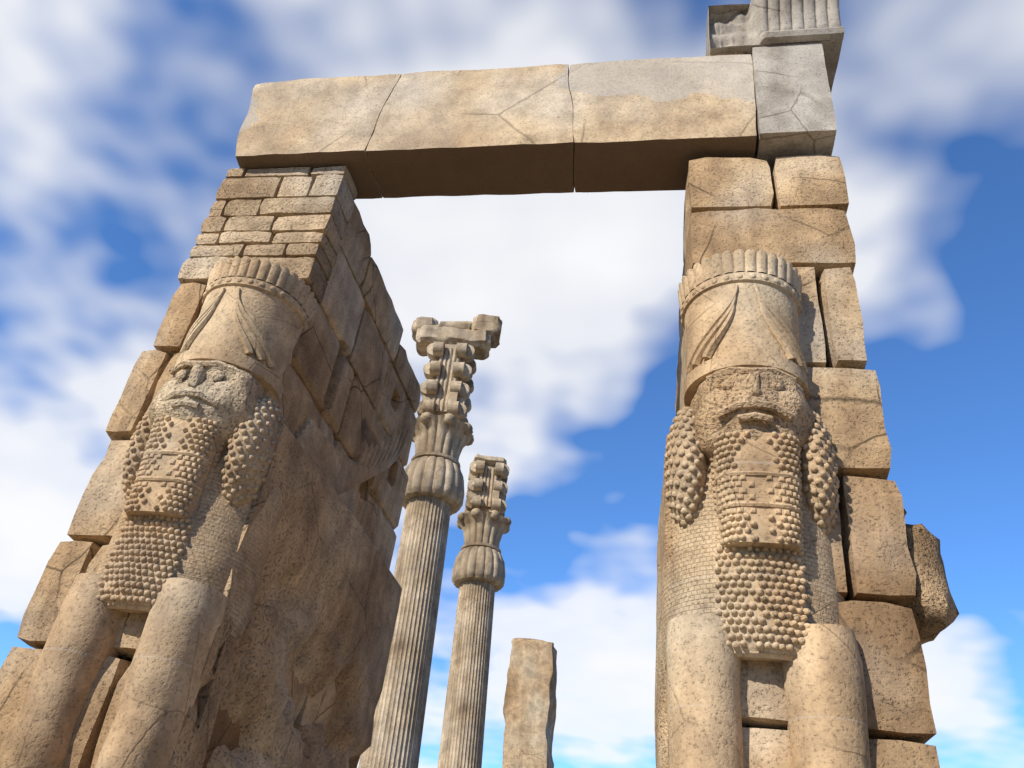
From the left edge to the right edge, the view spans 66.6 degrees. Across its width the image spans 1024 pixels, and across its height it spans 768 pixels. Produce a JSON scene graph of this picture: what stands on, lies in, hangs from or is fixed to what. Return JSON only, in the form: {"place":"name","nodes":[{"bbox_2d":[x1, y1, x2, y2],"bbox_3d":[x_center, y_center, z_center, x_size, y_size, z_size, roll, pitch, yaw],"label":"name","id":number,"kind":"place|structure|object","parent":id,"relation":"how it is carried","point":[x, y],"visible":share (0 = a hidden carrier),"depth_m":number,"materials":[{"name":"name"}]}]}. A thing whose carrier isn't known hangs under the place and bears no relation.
{"place":"outdoors","nodes":[
{"label":"outdoors","id":0,"kind":"place"},
{"bbox_2d":[358,314,501,767],"bbox_3d":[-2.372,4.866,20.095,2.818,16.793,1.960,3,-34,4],"label":"column","id":1,"kind":"structure","parent":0,"point":[443,436],"depth_m":20.51,"materials":[{"name":"stone"}]},
{"bbox_2d":[437,454,511,767],"bbox_3d":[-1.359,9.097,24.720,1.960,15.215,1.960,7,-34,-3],"label":"column","id":2,"kind":"structure","parent":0,"point":[478,571],"depth_m":25.40,"materials":[{"name":"stone"}]},
{"bbox_2d":[0,0,1023,767],"label":"sky","id":3,"kind":"structure","parent":0,"point":[121,121],"materials":[{"name":"blue"}]},
{"bbox_2d":[502,638,556,767],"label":"stone pillar","id":4,"kind":"structure","parent":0,"point":[529,707],"depth_m":33.93,"materials":[{"name":"stone"}]},
{"label":"ground","id":5,"kind":"structure","parent":0,"visible":0},
{"bbox_2d":[0,256,411,767],"bbox_3d":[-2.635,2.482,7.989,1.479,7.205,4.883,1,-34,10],"label":"lamassu statue","id":6,"kind":"object","parent":5,"relation":"on","point":[235,506],"visible":1,"depth_m":6.75,"materials":[{"name":"stone"}]},
{"bbox_2d":[0,166,420,767],"bbox_3d":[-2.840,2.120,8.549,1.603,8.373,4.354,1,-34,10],"label":"gate pier","id":7,"kind":"structure","parent":5,"relation":"on","point":[348,380],"depth_m":8.46,"materials":[{"name":"stone"}]},
{"bbox_2d":[236,54,756,198],"bbox_3d":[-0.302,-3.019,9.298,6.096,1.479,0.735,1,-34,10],"label":"lintel","id":8,"kind":"structure","parent":7,"relation":"on","point":[657,124],"depth_m":8.88,"materials":[{"name":"stone"}]},
{"bbox_2d":[655,249,870,767],"bbox_3d":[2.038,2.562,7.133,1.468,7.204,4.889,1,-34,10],"label":"lamassu statue","id":9,"kind":"object","parent":5,"relation":"on","point":[747,521],"visible":1,"depth_m":5.65,"materials":[{"name":"stone"}]},
{"bbox_2d":[675,155,939,767],"bbox_3d":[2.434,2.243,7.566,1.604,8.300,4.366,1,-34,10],"label":"gate pier","id":10,"kind":"structure","parent":5,"relation":"on","point":[793,210],"depth_m":6.20,"materials":[{"name":"stone"}]},
{"bbox_2d":[706,0,843,178],"bbox_3d":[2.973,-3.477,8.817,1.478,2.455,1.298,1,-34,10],"label":"cornice block","id":11,"kind":"structure","parent":10,"relation":"on","point":[792,48],"depth_m":8.67,"materials":[{"name":"grey stone"}]},
{"bbox_2d":[902,509,958,644],"bbox_3d":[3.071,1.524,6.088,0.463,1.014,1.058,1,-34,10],"label":"stone block","id":12,"kind":"structure","parent":10,"relation":"attached to","point":[933,607],"depth_m":5.58,"materials":[{"name":"stone"}]}
]}

